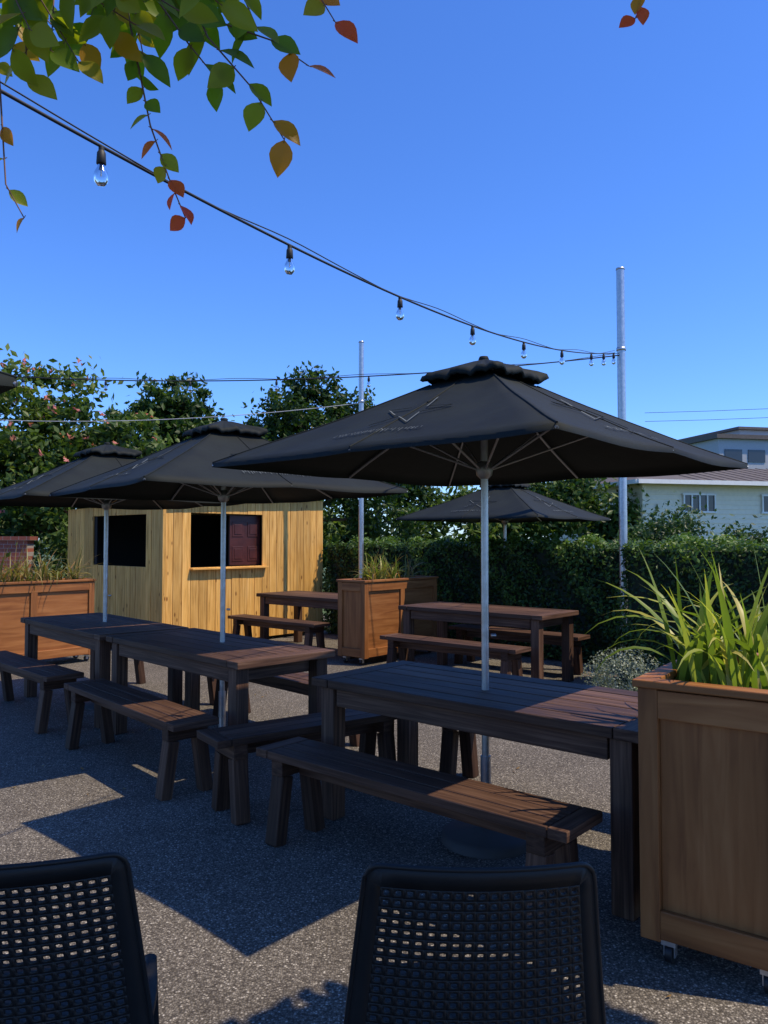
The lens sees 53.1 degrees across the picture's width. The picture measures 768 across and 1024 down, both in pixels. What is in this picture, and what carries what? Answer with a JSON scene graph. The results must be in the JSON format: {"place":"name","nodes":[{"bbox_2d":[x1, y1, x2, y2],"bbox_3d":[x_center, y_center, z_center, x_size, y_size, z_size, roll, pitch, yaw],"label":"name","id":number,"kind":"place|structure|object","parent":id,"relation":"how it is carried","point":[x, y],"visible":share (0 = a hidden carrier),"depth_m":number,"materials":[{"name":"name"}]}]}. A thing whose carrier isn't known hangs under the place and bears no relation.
{"place":"outdoors","nodes":[
{"label":"outdoors","id":0,"kind":"place"},
{"bbox_2d":[33,542,330,613],"bbox_3d":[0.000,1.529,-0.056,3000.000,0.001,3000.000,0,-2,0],"label":"ground","id":1,"kind":"structure","parent":0,"point":[66,568],"depth_m":51.68,"materials":[{"name":"green plant"}]},
{"bbox_2d":[89,371,224,458],"bbox_3d":[-5.287,-0.887,21.011,5.987,6.334,3.741,0,-2,0],"label":"elm tree","id":2,"kind":"object","parent":1,"relation":"on","point":[164,403],"visible":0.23,"depth_m":20.54,"materials":[{"name":"green plant"}]},
{"bbox_2d":[0,420,337,572],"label":"distant trees","id":3,"kind":"object","parent":1,"relation":"on","point":[325,553],"depth_m":23.67,"materials":[{"name":"green plant"}]},
{"bbox_2d":[232,360,434,548],"bbox_3d":[-1.833,-0.762,19.069,6.213,5.934,3.592,0,-2,0],"label":"dark elm tree","id":4,"kind":"object","parent":1,"relation":"on","point":[298,396],"visible":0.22,"depth_m":18.71,"materials":[{"name":"green plant"}]},
{"bbox_2d":[323,478,664,575],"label":"distant trees","id":5,"kind":"object","parent":1,"relation":"on","point":[579,493],"visible":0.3,"depth_m":25.49,"materials":[{"name":"green plant"}]},
{"bbox_2d":[572,486,767,548],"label":"garden shrubs","id":6,"kind":"object","parent":1,"relation":"on","point":[655,530],"visible":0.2,"depth_m":17.14,"materials":[{"name":"green plant"}]},
{"bbox_2d":[0,616,767,1023],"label":"patio","id":7,"kind":"structure","parent":0,"point":[242,924],"depth_m":3.65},
{"bbox_2d":[0,371,17,393],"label":"patio umbrella","id":8,"kind":"object","parent":7,"relation":"on","point":[8,381],"visible":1,"depth_m":1.86,"materials":[{"name":"fabric"}]},
{"bbox_2d":[0,536,37,579],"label":"brick wall","id":9,"kind":"structure","parent":7,"relation":"on","point":[8,542],"depth_m":12.08,"materials":[{"name":"red brick"}]},
{"bbox_2d":[0,506,67,579],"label":"garden shrubs","id":10,"kind":"object","parent":7,"relation":"on","point":[59,541],"visible":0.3,"depth_m":13.15,"materials":[{"name":"green plant"}]},
{"bbox_2d":[0,650,83,733],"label":"timber bench","id":11,"kind":"object","parent":7,"relation":"on","point":[49,677],"visible":0.81,"depth_m":6.16,"materials":[{"name":"brown wood"}]},
{"bbox_2d":[0,578,95,660],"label":"wooden planter","id":12,"kind":"object","parent":7,"relation":"on","point":[19,600],"visible":0.77,"depth_m":9.09,"materials":[{"name":"wood"}]},
{"bbox_2d":[0,539,99,588],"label":"grass plant","id":13,"kind":"object","parent":12,"relation":"in","point":[23,573],"depth_m":9.21,"materials":[{"name":"green leaves"}]},
{"bbox_2d":[0,852,158,1023],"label":"plastic chair","id":14,"kind":"object","parent":7,"relation":"on","point":[82,987],"visible":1,"depth_m":1.47,"materials":[{"name":"black plastic"}]},
{"bbox_2d":[0,343,179,559],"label":"silk tree","id":15,"kind":"object","parent":7,"relation":"on","point":[23,454],"visible":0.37,"depth_m":14.30,"materials":[{"name":"green plant"}]},
{"bbox_2d":[20,612,188,728],"bbox_3d":[-2.601,1.383,7.022,0.784,0.751,1.860,2,-3,-43],"label":"picnic table","id":16,"kind":"object","parent":7,"relation":"on","point":[91,631],"visible":0.69,"depth_m":6.70,"materials":[{"name":"brown wood"}]},
{"bbox_2d":[0,442,241,708],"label":"patio umbrella","id":17,"kind":"object","parent":7,"relation":"on","point":[36,491],"visible":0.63,"depth_m":7.07,"materials":[{"name":"fabric"}]},
{"bbox_2d":[64,678,218,800],"bbox_3d":[-1.665,1.464,5.099,0.338,0.455,1.730,2,-3,-42],"label":"timber bench","id":18,"kind":"object","parent":7,"relation":"on","point":[174,722],"visible":0.95,"depth_m":4.76,"materials":[{"name":"brown wood"}]},
{"bbox_2d":[134,659,216,705],"bbox_3d":[-2.140,1.551,7.461,0.338,0.455,1.730,2,-3,-44],"label":"timber bench","id":19,"kind":"object","parent":7,"relation":"on","point":[140,672],"visible":0.07,"depth_m":8.01,"materials":[{"name":"brown wood"}]},
{"bbox_2d":[67,501,322,637],"bbox_3d":[-2.990,0.812,12.327,2.960,2.180,3.170,-2,-3,42],"label":"timber kiosk","id":20,"kind":"object","parent":7,"relation":"on","point":[164,565],"visible":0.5,"depth_m":11.50,"materials":[{"name":"brown wood"}]},
{"bbox_2d":[106,628,334,758],"bbox_3d":[-1.260,1.332,5.635,0.784,0.751,1.860,2,-3,-44],"label":"picnic table","id":21,"kind":"object","parent":7,"relation":"on","point":[236,662],"visible":0.88,"depth_m":5.26,"materials":[{"name":"brown wood"}]},
{"bbox_2d":[50,418,407,752],"bbox_3d":[-1.190,0.518,5.685,1.947,2.442,1.947,2,-3,-38],"label":"patio umbrella","id":22,"kind":"object","parent":7,"relation":"on","point":[184,470],"visible":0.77,"depth_m":5.53,"materials":[{"name":"fabric"}]},
{"bbox_2d":[228,614,329,647],"bbox_3d":[-1.432,1.653,10.258,1.730,0.455,0.338,-2,-3,41],"label":"timber bench","id":23,"kind":"object","parent":7,"relation":"on","point":[307,627],"visible":0.85,"depth_m":10.10,"materials":[{"name":"brown wood"}]},
{"bbox_2d":[212,672,359,746],"bbox_3d":[-0.800,1.500,6.074,0.338,0.455,1.730,2,-3,-44],"label":"timber bench","id":24,"kind":"object","parent":7,"relation":"on","point":[296,682],"visible":0.09,"depth_m":5.96,"materials":[{"name":"brown wood"}]},
{"bbox_2d":[197,708,396,824],"bbox_3d":[-0.440,1.442,4.480,1.250,0.455,0.338,1,-3,-35],"label":"timber bench","id":25,"kind":"object","parent":7,"relation":"on","point":[233,745],"visible":0.69,"depth_m":4.27,"materials":[{"name":"brown wood"}]},
{"bbox_2d":[256,591,354,658],"bbox_3d":[-0.850,1.512,10.552,1.860,0.751,0.784,-2,-3,41],"label":"picnic table","id":26,"kind":"object","parent":7,"relation":"on","point":[298,600],"visible":0.5,"depth_m":10.63,"materials":[{"name":"brown wood"}]},
{"bbox_2d":[0,0,649,230],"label":"crepe myrtle tree","id":27,"kind":"object","parent":7,"relation":"on","point":[118,25],"visible":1,"depth_m":1.01,"materials":[{"name":"green plant"}]},
{"bbox_2d":[358,341,363,577],"bbox_3d":[-0.345,-0.342,11.620,0.200,4.535,0.200,0,-2,0],"label":"steel pole","id":28,"kind":"object","parent":7,"relation":"on","point":[361,408],"visible":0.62,"depth_m":11.60,"materials":[{"name":"silver metal"}]},
{"bbox_2d":[1,403,358,421],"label":"fairy light string","id":29,"kind":"object","parent":28,"relation":"attached to","point":[179,418],"visible":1,"depth_m":11.94,"materials":[{"name":"black"}]},
{"bbox_2d":[336,575,438,664],"bbox_3d":[0.069,1.350,9.844,0.480,1.015,1.460,-2,-3,41],"label":"wooden planter","id":30,"kind":"object","parent":7,"relation":"on","point":[369,613],"visible":0.69,"depth_m":9.41,"materials":[{"name":"wood"}]},
{"bbox_2d":[354,550,405,579],"bbox_3d":[-0.104,0.688,9.756,0.912,0.447,0.509,1,-3,-35],"label":"grass plant","id":31,"kind":"object","parent":30,"relation":"in","point":[394,572],"depth_m":9.73,"materials":[{"name":"green plant"}]},
{"bbox_2d":[354,549,431,579],"bbox_3d":[0.067,0.704,9.834,0.704,0.559,1.286,-1,-2,33],"label":"grass plant","id":32,"kind":"object","parent":30,"relation":"in","point":[374,574],"depth_m":9.75,"materials":[{"name":"green plant"}]},
{"bbox_2d":[256,737,602,951],"bbox_3d":[0.100,1.403,3.431,1.730,0.455,0.338,-2,-3,41],"label":"timber bench","id":33,"kind":"object","parent":7,"relation":"on","point":[549,830],"visible":0.92,"depth_m":3.32,"materials":[{"name":"brown wood"}]},
{"bbox_2d":[380,633,530,675],"bbox_3d":[0.700,1.571,8.015,1.730,0.455,0.338,-2,-3,41],"label":"timber bench","id":34,"kind":"object","parent":7,"relation":"on","point":[509,656],"visible":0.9,"depth_m":7.93,"materials":[{"name":"brown wood"}]},
{"bbox_2d":[439,727,478,777],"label":"timber bench","id":35,"kind":"object","parent":7,"relation":"on","point":[450,738],"visible":0.15,"depth_m":4.73,"materials":[{"name":"brown wood"}]},
{"bbox_2d":[343,862,605,1023],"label":"plastic chair","id":36,"kind":"object","parent":7,"relation":"on","point":[423,987],"visible":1,"depth_m":1.44,"materials":[{"name":"black plastic"}]},
{"bbox_2d":[312,660,639,920],"bbox_3d":[0.560,1.268,3.886,1.860,0.751,0.784,-2,-3,41],"label":"picnic table","id":37,"kind":"object","parent":7,"relation":"on","point":[591,721],"visible":0.7,"depth_m":3.60,"materials":[{"name":"brown wood"}]},
{"bbox_2d":[212,356,747,858],"bbox_3d":[0.510,0.422,3.887,1.947,2.442,1.947,-2,-3,42],"label":"patio umbrella","id":38,"kind":"object","parent":7,"relation":"on","point":[484,422],"visible":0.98,"depth_m":3.83,"materials":[{"name":"fabric"}]},
{"bbox_2d":[398,601,578,681],"bbox_3d":[1.120,1.437,8.503,1.860,0.751,0.784,-2,-3,41],"label":"picnic table","id":39,"kind":"object","parent":7,"relation":"on","point":[534,620],"visible":0.91,"depth_m":8.17,"materials":[{"name":"brown wood"}]},
{"bbox_2d":[396,484,610,547],"bbox_3d":[1.620,0.756,10.279,2.084,2.442,2.084,-2,-3,39],"label":"patio umbrella","id":40,"kind":"object","parent":7,"relation":"on","point":[515,503],"visible":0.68,"depth_m":9.93,"materials":[{"name":"fabric"}]},
{"bbox_2d":[449,624,589,674],"bbox_3d":[1.540,1.607,8.980,1.730,0.455,0.338,-2,-3,41],"label":"timber bench","id":41,"kind":"object","parent":7,"relation":"on","point":[469,632],"visible":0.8,"depth_m":8.95,"materials":[{"name":"brown wood"}]},
{"bbox_2d":[321,533,767,666],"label":"clipped hedge","id":42,"kind":"object","parent":7,"relation":"on","point":[553,574],"visible":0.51,"depth_m":9.96,"materials":[{"name":"green plant"}]},
{"bbox_2d":[616,267,627,672],"bbox_3d":[2.730,-0.505,8.804,0.200,4.655,0.200,0,-2,0],"label":"steel pole","id":43,"kind":"object","parent":7,"relation":"on","point":[621,350],"visible":0.54,"depth_m":8.80,"materials":[{"name":"silver metal"}]},
{"bbox_2d":[0,81,615,365],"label":"festoon lights","id":44,"kind":"object","parent":43,"relation":"hanging from","point":[100,176],"visible":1,"depth_m":3.26,"materials":[{"name":"black"}]},
{"bbox_2d":[17,353,619,391],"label":"festoon lights","id":45,"kind":"object","parent":43,"relation":"hanging from","point":[276,388],"visible":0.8,"depth_m":9.21,"materials":[{"name":"black"}]},
{"bbox_2d":[581,647,663,690],"bbox_3d":[2.251,1.509,7.200,0.800,0.508,0.792,0,-2,0],"label":"silver bush","id":46,"kind":"object","parent":7,"relation":"on","point":[601,670],"visible":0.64,"depth_m":7.13,"materials":[{"name":"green plant"}]},
{"bbox_2d":[609,532,767,690],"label":"clipped hedge","id":47,"kind":"object","parent":7,"relation":"on","point":[739,570],"visible":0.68,"depth_m":7.38,"materials":[{"name":"green plant"}]},
{"bbox_2d":[632,653,767,992],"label":"wooden planter","id":48,"kind":"object","parent":7,"relation":"on","point":[703,790],"visible":0.83,"depth_m":2.65,"materials":[{"name":"wood"}]},
{"bbox_2d":[584,542,767,689],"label":"flax plant","id":49,"kind":"object","parent":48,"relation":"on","point":[710,653],"visible":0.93,"depth_m":2.90,"materials":[{"name":"green plant"}]},
{"bbox_2d":[0,0,767,540],"label":"sky","id":50,"kind":"structure","parent":0,"point":[494,166],"materials":[{"name":"blue"}]},
{"bbox_2d":[550,483,767,548],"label":"walls","id":51,"kind":"structure","parent":0,"point":[739,502],"depth_m":26.21,"materials":[{"name":"beige paint"}]},
{"bbox_2d":[551,479,767,491],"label":"gutter","id":52,"kind":"object","parent":51,"relation":"on","point":[700,482],"visible":0.53,"depth_m":25.47,"materials":[{"name":"white paint"}]},
{"bbox_2d":[595,468,767,483],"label":"roof","id":53,"kind":"structure","parent":51,"relation":"on","point":[747,474],"depth_m":27.51,"materials":[{"name":"grey metal"}]},
{"bbox_2d":[682,493,767,513],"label":"window frames","id":54,"kind":"structure","parent":51,"relation":"attached to","point":[714,511],"depth_m":26.01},
{"bbox_2d":[685,495,767,511],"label":"window panes","id":55,"kind":"object","parent":54,"relation":"in","point":[703,501],"visible":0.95,"depth_m":26.02,"materials":[{"name":"grey glass"}]},
{"bbox_2d":[645,409,767,421],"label":"power lines","id":56,"kind":"object","parent":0,"point":[700,411],"visible":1,"depth_m":43.73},
{"bbox_2d":[690,430,767,468],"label":"walls","id":57,"kind":"structure","parent":0,"point":[718,446],"depth_m":55.80,"materials":[{"name":"white paint"}]},
{"bbox_2d":[679,426,767,443],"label":"roof","id":58,"kind":"structure","parent":57,"relation":"on","point":[704,437],"depth_m":56.90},
{"bbox_2d":[725,449,764,461],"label":"windows","id":59,"kind":"structure","parent":57,"relation":"attached to","point":[755,455],"depth_m":55.66,"materials":[{"name":"blue glass"}]}
]}

